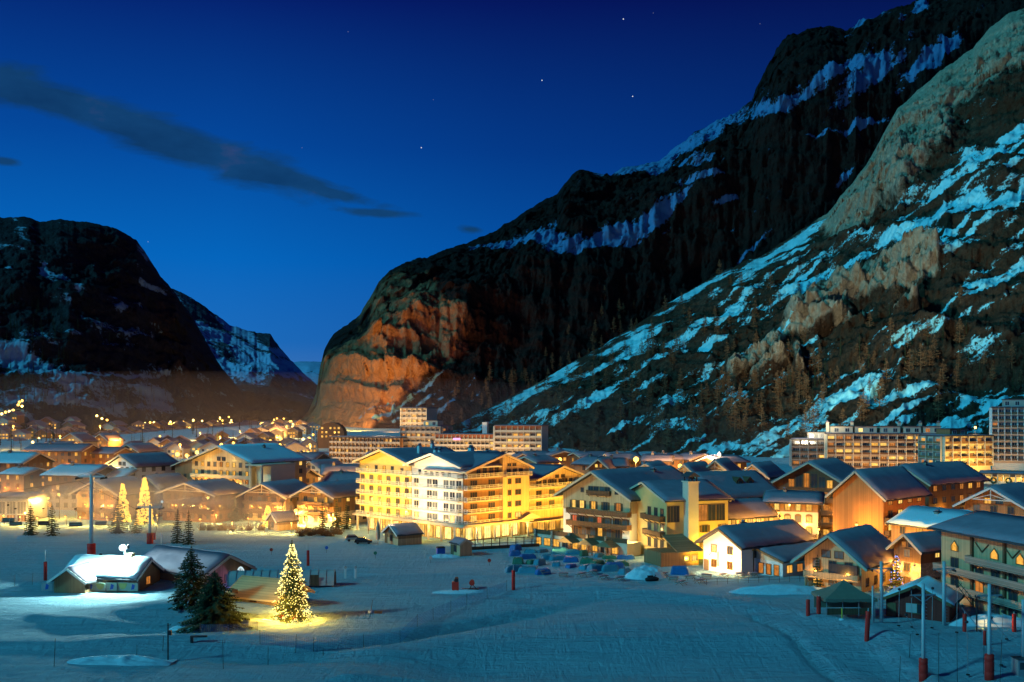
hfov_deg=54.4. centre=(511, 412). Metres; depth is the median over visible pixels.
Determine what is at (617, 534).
window
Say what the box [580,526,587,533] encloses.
window
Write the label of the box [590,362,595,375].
larch tree
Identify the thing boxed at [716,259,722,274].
larch tree
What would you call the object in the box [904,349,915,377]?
larch tree
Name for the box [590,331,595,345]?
larch tree
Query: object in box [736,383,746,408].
larch tree
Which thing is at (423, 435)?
apartment block
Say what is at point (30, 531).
fir tree
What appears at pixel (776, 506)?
window
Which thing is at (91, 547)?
lift tower
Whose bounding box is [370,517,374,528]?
window
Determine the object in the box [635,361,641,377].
larch tree
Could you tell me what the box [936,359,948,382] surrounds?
larch tree
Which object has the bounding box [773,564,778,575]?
window
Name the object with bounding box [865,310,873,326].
larch tree
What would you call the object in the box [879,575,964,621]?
lift hut
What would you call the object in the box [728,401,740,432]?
larch tree
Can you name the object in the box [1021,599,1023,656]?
lift pylon
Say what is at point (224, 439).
distant chalet
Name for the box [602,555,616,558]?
covered furniture
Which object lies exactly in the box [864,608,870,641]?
padded post
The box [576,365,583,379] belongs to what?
larch tree
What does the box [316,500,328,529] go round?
fir tree
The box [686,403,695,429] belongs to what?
larch tree
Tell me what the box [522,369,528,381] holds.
larch tree
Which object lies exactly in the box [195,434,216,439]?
distant chalet
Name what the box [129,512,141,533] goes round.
fir tree
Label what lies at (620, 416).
larch tree
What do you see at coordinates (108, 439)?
chalet
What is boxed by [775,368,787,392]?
larch tree
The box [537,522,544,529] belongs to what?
window
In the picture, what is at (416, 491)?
window
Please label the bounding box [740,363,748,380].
larch tree
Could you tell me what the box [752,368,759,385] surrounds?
larch tree
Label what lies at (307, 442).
distant chalet
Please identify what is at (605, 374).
larch tree
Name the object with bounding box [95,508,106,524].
lift chair
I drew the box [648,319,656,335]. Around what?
larch tree
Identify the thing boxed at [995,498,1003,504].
window
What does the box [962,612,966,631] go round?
padded post
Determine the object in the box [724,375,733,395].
larch tree
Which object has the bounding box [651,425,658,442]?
larch tree
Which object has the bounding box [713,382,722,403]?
larch tree
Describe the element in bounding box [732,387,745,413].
larch tree
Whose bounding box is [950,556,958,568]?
window
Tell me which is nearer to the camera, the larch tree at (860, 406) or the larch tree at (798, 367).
the larch tree at (860, 406)
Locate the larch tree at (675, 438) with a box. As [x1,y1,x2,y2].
[672,431,679,448]
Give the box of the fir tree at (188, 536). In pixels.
[182,511,195,544]
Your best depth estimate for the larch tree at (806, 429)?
589.08 m
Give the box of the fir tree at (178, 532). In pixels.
[170,509,184,543]
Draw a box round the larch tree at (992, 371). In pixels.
[990,361,996,378]
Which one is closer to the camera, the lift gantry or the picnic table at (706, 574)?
the lift gantry
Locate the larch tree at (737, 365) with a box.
[732,359,740,374]
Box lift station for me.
[0,492,49,521]
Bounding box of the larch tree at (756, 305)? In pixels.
[750,300,759,316]
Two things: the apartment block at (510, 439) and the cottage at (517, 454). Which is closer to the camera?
the cottage at (517, 454)
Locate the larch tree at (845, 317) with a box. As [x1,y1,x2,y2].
[841,306,848,322]
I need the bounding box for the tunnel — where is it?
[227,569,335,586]
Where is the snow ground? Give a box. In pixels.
[0,420,1023,681]
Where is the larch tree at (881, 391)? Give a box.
[877,377,885,392]
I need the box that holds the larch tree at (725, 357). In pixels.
[722,342,731,360]
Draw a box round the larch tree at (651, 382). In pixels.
[648,377,654,395]
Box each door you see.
[310,575,318,585]
[704,559,708,569]
[805,577,811,585]
[887,602,895,616]
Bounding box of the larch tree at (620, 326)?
[618,320,622,333]
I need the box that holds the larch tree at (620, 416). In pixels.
[615,397,625,420]
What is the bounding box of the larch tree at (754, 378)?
[750,369,758,387]
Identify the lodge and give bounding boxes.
[690,470,778,498]
[763,487,826,541]
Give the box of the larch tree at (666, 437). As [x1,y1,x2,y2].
[660,420,671,445]
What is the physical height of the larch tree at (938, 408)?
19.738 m
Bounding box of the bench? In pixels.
[190,635,206,642]
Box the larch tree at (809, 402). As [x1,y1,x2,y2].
[803,395,815,423]
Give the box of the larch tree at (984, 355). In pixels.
[979,348,987,363]
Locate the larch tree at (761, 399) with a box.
[758,392,764,403]
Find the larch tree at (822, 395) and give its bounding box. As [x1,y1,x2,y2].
[819,385,825,403]
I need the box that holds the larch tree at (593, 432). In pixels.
[591,429,596,442]
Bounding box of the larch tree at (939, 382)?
[937,373,943,389]
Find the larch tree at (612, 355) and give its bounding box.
[610,345,615,364]
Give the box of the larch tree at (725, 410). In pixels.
[724,402,729,414]
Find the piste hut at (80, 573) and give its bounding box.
[46,553,164,592]
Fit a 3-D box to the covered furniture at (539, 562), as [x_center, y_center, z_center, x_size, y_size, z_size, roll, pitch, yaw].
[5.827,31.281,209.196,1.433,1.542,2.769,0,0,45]
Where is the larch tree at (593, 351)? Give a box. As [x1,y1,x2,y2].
[591,347,596,360]
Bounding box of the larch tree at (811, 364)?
[809,348,817,368]
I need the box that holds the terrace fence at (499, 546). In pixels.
[472,536,538,549]
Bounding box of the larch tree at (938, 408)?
[932,390,945,419]
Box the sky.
[0,0,915,361]
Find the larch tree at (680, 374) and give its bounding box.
[675,368,684,387]
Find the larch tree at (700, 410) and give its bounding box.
[695,400,707,425]
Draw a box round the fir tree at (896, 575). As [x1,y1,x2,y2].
[888,554,902,589]
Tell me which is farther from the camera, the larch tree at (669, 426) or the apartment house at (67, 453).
the larch tree at (669, 426)
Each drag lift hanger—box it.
[910,588,912,627]
[930,587,933,627]
[955,585,958,632]
[960,605,981,631]
[965,620,969,675]
[999,610,1004,665]
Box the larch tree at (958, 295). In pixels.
[957,286,963,299]
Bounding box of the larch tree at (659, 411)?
[652,401,661,422]
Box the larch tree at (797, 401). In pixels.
[792,392,800,408]
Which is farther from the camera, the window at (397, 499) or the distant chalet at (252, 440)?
the distant chalet at (252, 440)
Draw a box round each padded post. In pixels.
[43,550,46,580]
[307,550,308,565]
[512,565,514,589]
[806,599,809,615]
[816,595,820,613]
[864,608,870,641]
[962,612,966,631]
[983,620,985,645]
[1012,613,1015,631]
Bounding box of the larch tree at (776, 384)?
[771,370,783,397]
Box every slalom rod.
[938,649,938,681]
[1000,640,1001,680]
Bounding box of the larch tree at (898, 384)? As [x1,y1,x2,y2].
[895,375,901,392]
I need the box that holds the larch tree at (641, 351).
[638,338,644,354]
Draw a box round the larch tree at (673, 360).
[669,350,675,369]
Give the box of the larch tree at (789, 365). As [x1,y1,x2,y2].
[785,360,792,375]
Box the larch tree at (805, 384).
[800,374,810,398]
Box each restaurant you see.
[694,519,817,576]
[728,495,780,524]
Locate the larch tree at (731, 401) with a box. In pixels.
[726,393,739,420]
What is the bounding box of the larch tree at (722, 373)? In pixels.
[717,366,728,391]
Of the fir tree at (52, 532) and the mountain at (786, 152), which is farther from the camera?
the mountain at (786, 152)
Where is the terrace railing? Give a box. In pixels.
[694,575,803,584]
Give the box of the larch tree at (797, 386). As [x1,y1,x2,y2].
[794,373,803,399]
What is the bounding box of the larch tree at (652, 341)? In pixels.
[649,332,656,348]
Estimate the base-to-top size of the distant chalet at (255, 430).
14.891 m
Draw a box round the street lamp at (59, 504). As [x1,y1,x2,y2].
[57,493,59,518]
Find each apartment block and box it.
[329,435,407,463]
[399,420,452,446]
[400,407,437,425]
[434,422,492,450]
[493,425,548,454]
[789,431,825,468]
[823,421,941,468]
[918,428,993,471]
[979,470,1023,488]
[989,399,1023,470]
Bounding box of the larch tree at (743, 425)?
[740,414,746,429]
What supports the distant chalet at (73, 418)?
on the shaded mountain at (99, 282)
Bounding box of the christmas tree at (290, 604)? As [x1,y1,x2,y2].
[271,540,315,624]
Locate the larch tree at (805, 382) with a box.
[800,373,807,394]
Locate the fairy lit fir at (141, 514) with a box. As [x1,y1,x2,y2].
[135,477,154,524]
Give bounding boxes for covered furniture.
[504,564,521,572]
[508,550,520,555]
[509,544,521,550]
[512,557,523,563]
[517,566,536,572]
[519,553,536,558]
[524,549,535,552]
[526,559,534,564]
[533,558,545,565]
[534,568,550,574]
[536,549,548,552]
[541,554,550,559]
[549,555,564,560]
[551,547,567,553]
[552,561,560,566]
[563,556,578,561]
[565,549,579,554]
[565,563,576,568]
[578,564,588,569]
[579,550,588,556]
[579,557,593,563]
[586,563,602,571]
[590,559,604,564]
[594,553,603,557]
[601,564,618,571]
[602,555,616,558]
[605,561,624,568]
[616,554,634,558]
[618,568,630,574]
[620,560,628,565]
[670,565,689,574]
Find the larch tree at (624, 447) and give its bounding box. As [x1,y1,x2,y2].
[620,439,628,451]
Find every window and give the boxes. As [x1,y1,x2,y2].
[0,501,4,513]
[6,501,15,513]
[6,515,15,521]
[17,501,26,513]
[17,515,26,521]
[146,575,150,584]
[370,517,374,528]
[377,518,382,529]
[396,498,399,506]
[414,477,418,485]
[414,489,418,496]
[414,500,418,508]
[414,511,418,518]
[418,523,424,535]
[426,524,433,536]
[427,478,431,486]
[427,490,431,498]
[427,501,431,509]
[427,512,431,519]
[432,479,437,487]
[432,490,437,498]
[432,501,437,510]
[432,513,437,520]
[435,525,439,537]
[443,479,448,488]
[443,491,448,499]
[443,503,448,511]
[443,514,448,521]
[444,526,451,539]
[449,480,454,488]
[449,492,454,500]
[449,503,454,511]
[449,515,454,522]
[456,480,461,489]
[456,492,461,500]
[456,504,461,512]
[456,515,461,522]
[456,528,460,536]
[465,527,472,539]
[470,480,476,486]
[470,492,476,498]
[470,503,476,510]
[470,515,476,521]
[474,526,481,538]
[476,469,480,476]
[483,525,491,538]
[488,479,494,485]
[488,490,494,496]
[488,502,494,508]
[488,513,494,519]
[489,467,492,475]
[493,524,500,537]
[502,523,508,536]
[510,522,517,534]
[515,478,520,483]
[515,489,520,494]
[515,500,520,505]
[515,511,520,517]
[525,523,532,532]
[536,480,541,486]
[536,490,541,497]
[536,501,541,508]
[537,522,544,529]
[537,537,541,544]
[544,538,550,545]
[548,520,555,529]
[549,478,554,485]
[549,489,554,496]
[549,500,554,507]
[553,539,559,546]
[570,499,577,507]
[570,514,577,522]
[572,525,579,533]
[572,543,578,549]
[578,500,585,508]
[578,515,585,521]
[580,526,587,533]
[586,516,594,521]
[588,527,596,535]
[589,501,597,509]
[595,517,603,522]
[596,528,603,535]
[601,502,609,510]
[604,517,611,523]
[604,529,612,536]
[610,547,617,554]
[612,518,620,524]
[613,529,621,537]
[614,503,622,511]
[621,519,628,525]
[711,544,716,552]
[711,559,716,566]
[727,546,732,554]
[727,561,732,569]
[758,562,763,573]
[766,563,771,574]
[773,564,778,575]
[774,504,779,509]
[784,504,790,510]
[784,513,790,518]
[786,564,792,573]
[788,478,794,486]
[795,504,800,510]
[795,514,800,522]
[796,476,801,486]
[797,563,802,571]
[803,473,809,487]
[806,505,811,510]
[806,514,811,522]
[806,526,811,533]
[811,473,817,487]
[813,559,820,567]
[818,476,824,487]
[821,550,830,557]
[823,504,829,510]
[823,517,829,522]
[823,529,829,534]
[826,480,832,488]
[828,563,857,577]
[828,576,835,584]
[834,551,843,558]
[874,575,877,584]
[888,510,892,517]
[899,526,905,533]
[901,541,906,547]
[903,549,910,557]
[903,562,910,571]
[903,576,910,584]
[912,603,921,614]
[933,497,937,503]
[942,485,946,490]
[942,496,946,502]
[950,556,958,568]
[950,574,958,585]
[951,540,958,551]
[973,504,979,510]
[975,565,983,573]
[975,580,983,592]
[975,599,983,609]
[983,497,991,503]
[990,505,996,511]
[990,548,998,559]
[991,569,999,577]
[991,584,999,596]
[991,603,999,613]
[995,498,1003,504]
[1007,506,1014,514]
[1008,572,1017,581]
[1008,588,1017,601]
[1008,608,1017,616]
[1015,553,1023,565]
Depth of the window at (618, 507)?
228.24 m
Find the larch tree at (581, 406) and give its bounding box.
[578,395,583,411]
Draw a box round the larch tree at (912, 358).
[908,350,915,366]
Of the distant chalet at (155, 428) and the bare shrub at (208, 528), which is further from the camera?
the distant chalet at (155, 428)
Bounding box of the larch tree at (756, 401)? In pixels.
[754,396,760,410]
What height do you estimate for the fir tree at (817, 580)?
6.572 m
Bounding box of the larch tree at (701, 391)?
[697,383,704,400]
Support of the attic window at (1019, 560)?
in the hotel at (981, 550)
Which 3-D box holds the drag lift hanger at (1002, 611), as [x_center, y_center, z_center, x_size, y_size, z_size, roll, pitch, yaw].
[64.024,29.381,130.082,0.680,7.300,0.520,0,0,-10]
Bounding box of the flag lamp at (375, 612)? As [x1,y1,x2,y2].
[368,600,381,613]
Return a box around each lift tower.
[75,471,106,554]
[135,502,163,543]
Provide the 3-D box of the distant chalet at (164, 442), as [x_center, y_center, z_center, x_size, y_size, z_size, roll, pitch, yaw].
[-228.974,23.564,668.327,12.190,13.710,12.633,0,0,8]
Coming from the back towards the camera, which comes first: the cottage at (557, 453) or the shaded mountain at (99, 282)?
the shaded mountain at (99, 282)
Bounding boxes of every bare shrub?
[198,523,205,530]
[204,523,213,530]
[244,523,253,530]
[295,528,305,535]
[324,529,338,536]
[333,527,344,534]
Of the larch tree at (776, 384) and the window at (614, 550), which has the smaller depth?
the window at (614, 550)
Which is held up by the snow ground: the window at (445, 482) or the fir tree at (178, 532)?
the fir tree at (178, 532)
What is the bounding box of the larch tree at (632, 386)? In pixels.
[627,377,635,398]
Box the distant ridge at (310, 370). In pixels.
[294,361,320,383]
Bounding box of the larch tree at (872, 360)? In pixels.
[870,351,875,363]
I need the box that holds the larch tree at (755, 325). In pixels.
[750,314,757,326]
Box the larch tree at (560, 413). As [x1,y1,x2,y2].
[557,405,563,420]
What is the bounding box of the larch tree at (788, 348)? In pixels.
[785,340,792,360]
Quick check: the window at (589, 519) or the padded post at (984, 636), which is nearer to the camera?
the padded post at (984, 636)
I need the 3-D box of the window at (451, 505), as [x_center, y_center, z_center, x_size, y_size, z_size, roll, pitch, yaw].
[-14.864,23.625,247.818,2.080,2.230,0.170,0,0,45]
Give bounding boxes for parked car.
[345,534,357,541]
[354,537,371,543]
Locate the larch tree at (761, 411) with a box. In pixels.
[756,403,767,426]
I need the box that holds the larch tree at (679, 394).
[674,381,681,399]
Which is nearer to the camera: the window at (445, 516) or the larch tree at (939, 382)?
the window at (445, 516)
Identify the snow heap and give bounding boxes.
[67,655,176,665]
[164,623,228,631]
[228,619,284,626]
[428,554,459,557]
[432,589,483,593]
[624,565,665,579]
[729,584,821,594]
[949,614,1020,626]
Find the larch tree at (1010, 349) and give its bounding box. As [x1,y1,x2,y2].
[1007,342,1015,363]
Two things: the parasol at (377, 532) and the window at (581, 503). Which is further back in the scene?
the parasol at (377, 532)
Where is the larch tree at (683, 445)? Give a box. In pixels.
[678,436,688,453]
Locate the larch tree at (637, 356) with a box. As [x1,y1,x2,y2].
[632,352,640,367]
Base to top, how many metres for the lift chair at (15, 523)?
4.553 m
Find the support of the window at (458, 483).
in the hotel at (441, 493)
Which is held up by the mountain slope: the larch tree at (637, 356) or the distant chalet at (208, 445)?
the larch tree at (637, 356)
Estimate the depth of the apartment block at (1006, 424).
436.78 m
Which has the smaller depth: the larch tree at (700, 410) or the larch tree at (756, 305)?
the larch tree at (700, 410)
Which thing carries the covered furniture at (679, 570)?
on the snow ground
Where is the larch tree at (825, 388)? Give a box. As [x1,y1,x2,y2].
[820,377,827,394]
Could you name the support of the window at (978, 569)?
in the hotel at (981, 550)
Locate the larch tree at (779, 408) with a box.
[776,401,782,416]
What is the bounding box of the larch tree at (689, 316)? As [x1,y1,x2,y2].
[686,306,692,324]
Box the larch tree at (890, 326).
[885,318,893,345]
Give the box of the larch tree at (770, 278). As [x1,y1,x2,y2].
[767,272,773,289]
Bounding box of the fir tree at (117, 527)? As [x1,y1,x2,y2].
[107,497,128,533]
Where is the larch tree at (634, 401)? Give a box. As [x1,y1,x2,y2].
[629,391,636,409]
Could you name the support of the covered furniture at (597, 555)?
on the snow ground
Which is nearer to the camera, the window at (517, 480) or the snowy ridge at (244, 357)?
the window at (517, 480)
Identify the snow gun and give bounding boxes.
[153,501,162,539]
[448,577,458,591]
[462,579,478,589]
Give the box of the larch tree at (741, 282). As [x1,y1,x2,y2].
[739,274,744,285]
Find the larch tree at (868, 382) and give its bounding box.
[867,376,871,391]
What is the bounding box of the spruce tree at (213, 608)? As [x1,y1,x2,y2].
[176,570,251,632]
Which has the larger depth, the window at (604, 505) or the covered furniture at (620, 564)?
the window at (604, 505)
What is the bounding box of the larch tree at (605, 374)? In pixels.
[602,369,610,383]
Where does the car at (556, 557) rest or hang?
on the snow ground
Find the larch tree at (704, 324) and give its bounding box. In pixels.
[700,315,707,333]
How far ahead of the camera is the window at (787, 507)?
234.33 m
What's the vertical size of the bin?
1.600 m
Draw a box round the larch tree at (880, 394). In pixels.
[874,378,886,405]
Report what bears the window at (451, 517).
in the hotel at (441, 493)
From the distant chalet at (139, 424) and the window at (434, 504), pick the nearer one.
the window at (434, 504)
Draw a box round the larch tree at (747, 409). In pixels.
[741,393,751,414]
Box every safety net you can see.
[200,622,257,631]
[261,582,506,651]
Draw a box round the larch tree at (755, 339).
[751,330,759,345]
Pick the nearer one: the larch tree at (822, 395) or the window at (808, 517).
the window at (808, 517)
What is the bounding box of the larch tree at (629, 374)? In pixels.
[625,364,631,380]
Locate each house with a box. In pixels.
[0,450,56,492]
[21,441,99,467]
[39,461,116,509]
[90,445,134,463]
[105,465,138,477]
[296,450,332,461]
[306,468,322,484]
[318,469,359,481]
[320,461,359,475]
[638,460,666,466]
[678,461,710,473]
[706,457,741,470]
[744,461,784,480]
[885,530,940,586]
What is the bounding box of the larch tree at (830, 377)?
[827,368,832,382]
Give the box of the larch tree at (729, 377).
[726,368,733,385]
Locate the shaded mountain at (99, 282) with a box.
[0,216,247,434]
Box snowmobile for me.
[645,575,658,580]
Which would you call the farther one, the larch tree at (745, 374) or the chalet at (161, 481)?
the larch tree at (745, 374)
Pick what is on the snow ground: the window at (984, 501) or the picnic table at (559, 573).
the picnic table at (559, 573)
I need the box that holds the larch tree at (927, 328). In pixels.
[921,318,931,337]
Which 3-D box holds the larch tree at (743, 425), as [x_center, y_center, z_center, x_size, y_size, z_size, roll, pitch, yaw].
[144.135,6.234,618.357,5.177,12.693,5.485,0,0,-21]
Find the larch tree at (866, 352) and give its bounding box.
[863,343,870,358]
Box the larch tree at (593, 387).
[588,374,597,389]
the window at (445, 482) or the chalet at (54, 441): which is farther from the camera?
the chalet at (54, 441)
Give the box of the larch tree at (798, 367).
[795,356,802,374]
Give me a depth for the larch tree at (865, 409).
580.84 m
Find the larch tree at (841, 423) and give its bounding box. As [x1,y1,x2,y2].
[838,409,848,425]
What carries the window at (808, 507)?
in the lodge at (802, 508)
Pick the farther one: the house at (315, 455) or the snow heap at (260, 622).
the house at (315, 455)
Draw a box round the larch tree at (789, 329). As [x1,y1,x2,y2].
[787,327,793,340]
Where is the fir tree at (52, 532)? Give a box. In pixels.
[44,506,59,535]
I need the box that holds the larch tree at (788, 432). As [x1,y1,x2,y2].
[784,422,792,439]
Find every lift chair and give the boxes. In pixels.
[1,504,14,521]
[8,508,21,525]
[38,508,49,524]
[68,508,81,525]
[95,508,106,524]
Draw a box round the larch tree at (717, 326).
[714,320,721,333]
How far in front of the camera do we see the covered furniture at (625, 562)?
206.94 m
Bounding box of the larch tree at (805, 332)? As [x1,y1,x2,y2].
[800,327,806,343]
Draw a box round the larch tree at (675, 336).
[671,334,678,353]
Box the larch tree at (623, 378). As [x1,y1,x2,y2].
[620,370,629,388]
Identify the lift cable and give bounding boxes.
[2,481,251,515]
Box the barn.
[142,545,256,585]
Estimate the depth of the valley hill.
1750.39 m
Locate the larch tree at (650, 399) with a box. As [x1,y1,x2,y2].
[647,387,653,403]
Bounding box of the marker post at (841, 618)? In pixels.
[839,608,844,619]
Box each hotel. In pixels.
[170,443,311,487]
[352,441,584,542]
[533,465,733,566]
[770,458,854,537]
[927,510,1023,617]
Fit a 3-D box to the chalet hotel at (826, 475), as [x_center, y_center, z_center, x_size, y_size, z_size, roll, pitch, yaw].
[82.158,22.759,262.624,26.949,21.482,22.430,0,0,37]
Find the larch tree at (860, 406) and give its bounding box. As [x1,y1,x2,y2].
[854,396,865,420]
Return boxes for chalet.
[0,416,15,424]
[0,425,12,431]
[0,428,9,439]
[0,464,47,492]
[6,411,24,424]
[6,438,26,440]
[7,422,22,431]
[9,429,31,438]
[25,426,40,437]
[26,420,47,426]
[32,423,50,429]
[34,428,51,438]
[41,417,53,428]
[45,440,76,442]
[49,429,65,437]
[52,419,60,428]
[58,432,99,445]
[60,425,74,430]
[61,421,80,426]
[64,416,81,421]
[69,476,159,520]
[78,422,85,428]
[95,433,125,446]
[101,423,114,430]
[105,452,178,478]
[109,421,124,427]
[112,427,127,432]
[120,441,142,446]
[122,443,163,452]
[127,426,138,431]
[131,420,145,428]
[141,473,188,515]
[145,437,163,447]
[149,427,161,430]
[151,421,164,429]
[154,478,249,522]
[158,438,176,446]
[160,443,171,452]
[163,425,175,429]
[165,439,187,444]
[165,442,191,458]
[175,422,186,428]
[176,435,190,440]
[181,438,191,443]
[185,421,192,427]
[187,440,207,455]
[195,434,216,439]
[198,441,223,451]
[203,437,215,441]
[206,421,214,425]
[213,430,229,440]
[218,437,230,442]
[224,438,237,442]
[235,433,258,439]
[236,479,306,520]
[238,439,248,443]
[243,428,261,433]
[243,439,261,443]
[256,431,275,440]
[258,426,268,431]
[260,421,270,426]
[263,440,284,445]
[268,426,287,436]
[270,429,285,440]
[271,422,284,425]
[278,437,299,444]
[282,422,292,428]
[284,442,307,451]
[286,427,302,437]
[289,479,367,525]
[294,420,304,425]
[295,424,311,433]
[299,438,316,451]
[306,422,318,430]
[306,459,342,480]
[790,524,893,591]
[825,466,932,540]
[885,505,972,541]
[899,460,991,509]
[952,482,1023,515]
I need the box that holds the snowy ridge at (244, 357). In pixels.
[171,288,316,398]
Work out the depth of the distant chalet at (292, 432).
899.74 m
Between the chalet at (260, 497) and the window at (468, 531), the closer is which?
the window at (468, 531)
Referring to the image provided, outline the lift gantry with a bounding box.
[953,576,977,631]
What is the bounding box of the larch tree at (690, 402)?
[684,400,694,423]
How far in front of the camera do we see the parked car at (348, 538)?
247.93 m
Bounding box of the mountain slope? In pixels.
[450,8,1023,457]
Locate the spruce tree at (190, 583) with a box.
[167,546,209,609]
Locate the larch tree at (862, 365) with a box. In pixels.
[860,357,865,372]
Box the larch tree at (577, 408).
[573,406,580,419]
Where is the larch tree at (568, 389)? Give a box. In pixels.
[565,376,573,394]
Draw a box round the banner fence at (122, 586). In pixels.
[41,582,137,591]
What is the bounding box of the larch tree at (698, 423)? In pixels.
[691,415,702,443]
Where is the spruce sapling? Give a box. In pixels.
[172,587,184,609]
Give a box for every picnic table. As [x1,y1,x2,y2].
[558,572,568,575]
[598,574,609,579]
[613,576,624,580]
[675,579,687,585]
[695,578,705,584]
[701,573,711,578]
[733,572,744,576]
[747,572,758,577]
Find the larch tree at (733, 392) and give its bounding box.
[730,386,736,398]
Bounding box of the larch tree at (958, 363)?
[956,352,962,368]
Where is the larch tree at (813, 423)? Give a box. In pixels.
[808,403,820,429]
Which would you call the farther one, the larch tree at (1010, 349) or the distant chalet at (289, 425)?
the distant chalet at (289, 425)
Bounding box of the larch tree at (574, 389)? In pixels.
[572,372,581,391]
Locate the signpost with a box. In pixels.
[167,623,171,659]
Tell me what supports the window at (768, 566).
in the restaurant at (772, 548)
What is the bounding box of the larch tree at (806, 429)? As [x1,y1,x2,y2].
[798,409,810,435]
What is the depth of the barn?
186.00 m
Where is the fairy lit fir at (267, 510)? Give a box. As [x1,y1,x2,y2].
[261,505,270,526]
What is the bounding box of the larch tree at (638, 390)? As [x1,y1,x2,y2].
[634,374,642,396]
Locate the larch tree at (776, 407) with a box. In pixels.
[774,396,782,412]
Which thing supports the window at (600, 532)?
in the hotel at (665, 516)
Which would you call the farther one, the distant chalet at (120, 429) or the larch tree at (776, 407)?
the distant chalet at (120, 429)
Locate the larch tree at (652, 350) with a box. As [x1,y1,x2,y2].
[649,343,654,356]
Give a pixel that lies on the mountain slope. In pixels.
(926, 210)
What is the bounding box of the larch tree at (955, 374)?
[952,366,960,386]
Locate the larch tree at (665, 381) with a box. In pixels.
[660,371,668,389]
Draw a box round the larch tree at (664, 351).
[660,342,666,358]
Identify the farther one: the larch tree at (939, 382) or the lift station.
the larch tree at (939, 382)
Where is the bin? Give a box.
[436,546,444,553]
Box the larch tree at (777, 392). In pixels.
[773,377,784,403]
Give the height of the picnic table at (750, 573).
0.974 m
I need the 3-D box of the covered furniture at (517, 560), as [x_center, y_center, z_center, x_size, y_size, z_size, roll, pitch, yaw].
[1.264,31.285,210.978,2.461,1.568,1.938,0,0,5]
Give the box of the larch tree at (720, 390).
[714,378,722,395]
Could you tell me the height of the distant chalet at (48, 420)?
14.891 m
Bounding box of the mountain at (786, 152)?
[300,0,1023,428]
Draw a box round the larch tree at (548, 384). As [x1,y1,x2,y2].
[543,378,552,395]
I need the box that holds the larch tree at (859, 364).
[855,356,861,370]
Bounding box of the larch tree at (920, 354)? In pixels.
[914,343,926,370]
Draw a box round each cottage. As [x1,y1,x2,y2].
[511,451,526,457]
[517,453,562,464]
[522,449,549,454]
[545,447,571,467]
[567,450,607,469]
[570,453,604,473]
[585,456,615,470]
[602,451,640,467]
[610,454,629,468]
[640,451,674,464]
[656,451,683,468]
[679,451,708,462]
[696,452,750,469]
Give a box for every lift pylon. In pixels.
[870,561,892,622]
[872,586,874,622]
[909,583,937,681]
[932,561,955,624]
[975,584,1003,680]
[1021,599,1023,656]
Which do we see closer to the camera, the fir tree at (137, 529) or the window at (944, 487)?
the window at (944, 487)
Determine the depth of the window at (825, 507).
252.51 m
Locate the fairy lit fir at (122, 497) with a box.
[113,482,131,521]
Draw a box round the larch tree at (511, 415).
[507,399,515,419]
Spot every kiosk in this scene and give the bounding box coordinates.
[265,510,298,530]
[381,522,423,545]
[449,536,473,555]
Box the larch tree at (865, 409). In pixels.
[856,391,869,417]
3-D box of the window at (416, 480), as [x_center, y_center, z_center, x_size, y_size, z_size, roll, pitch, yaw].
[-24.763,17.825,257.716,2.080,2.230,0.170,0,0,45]
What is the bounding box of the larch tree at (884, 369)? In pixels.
[880,358,891,383]
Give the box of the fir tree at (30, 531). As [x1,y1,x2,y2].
[23,503,39,535]
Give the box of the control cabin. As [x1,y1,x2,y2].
[1010,656,1023,676]
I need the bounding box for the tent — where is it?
[811,580,877,614]
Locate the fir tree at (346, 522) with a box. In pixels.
[341,502,352,528]
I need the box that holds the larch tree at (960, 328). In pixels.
[953,318,965,343]
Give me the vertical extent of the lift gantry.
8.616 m
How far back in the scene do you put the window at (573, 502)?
237.56 m
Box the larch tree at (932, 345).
[931,334,940,358]
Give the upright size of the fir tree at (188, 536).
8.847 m
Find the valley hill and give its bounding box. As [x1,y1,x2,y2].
[237,385,313,420]
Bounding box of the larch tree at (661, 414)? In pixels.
[659,409,666,424]
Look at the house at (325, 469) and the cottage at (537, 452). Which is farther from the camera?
the cottage at (537, 452)
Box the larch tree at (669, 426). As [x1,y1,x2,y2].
[662,414,673,440]
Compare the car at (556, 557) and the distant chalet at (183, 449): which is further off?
the distant chalet at (183, 449)
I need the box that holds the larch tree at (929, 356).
[924,348,934,366]
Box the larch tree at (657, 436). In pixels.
[653,419,662,442]
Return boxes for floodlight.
[119,545,128,562]
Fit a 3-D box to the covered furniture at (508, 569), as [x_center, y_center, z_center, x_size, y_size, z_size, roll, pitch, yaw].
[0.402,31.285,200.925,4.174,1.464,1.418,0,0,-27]
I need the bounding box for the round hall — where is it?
[317,422,346,447]
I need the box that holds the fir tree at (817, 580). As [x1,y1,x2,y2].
[812,555,823,586]
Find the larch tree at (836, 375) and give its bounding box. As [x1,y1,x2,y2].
[833,365,840,383]
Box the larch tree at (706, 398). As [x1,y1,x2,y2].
[703,383,712,401]
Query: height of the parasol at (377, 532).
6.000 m
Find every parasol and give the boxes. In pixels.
[376,522,379,539]
[717,551,718,565]
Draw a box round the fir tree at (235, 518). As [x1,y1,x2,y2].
[228,495,239,521]
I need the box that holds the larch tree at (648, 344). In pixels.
[645,335,651,351]
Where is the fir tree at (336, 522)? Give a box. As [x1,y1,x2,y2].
[330,499,344,530]
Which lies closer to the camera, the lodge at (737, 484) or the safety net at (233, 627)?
the safety net at (233, 627)
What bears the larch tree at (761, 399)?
on the mountain slope
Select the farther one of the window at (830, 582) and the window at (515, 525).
the window at (515, 525)
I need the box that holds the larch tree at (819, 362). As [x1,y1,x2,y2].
[814,355,824,380]

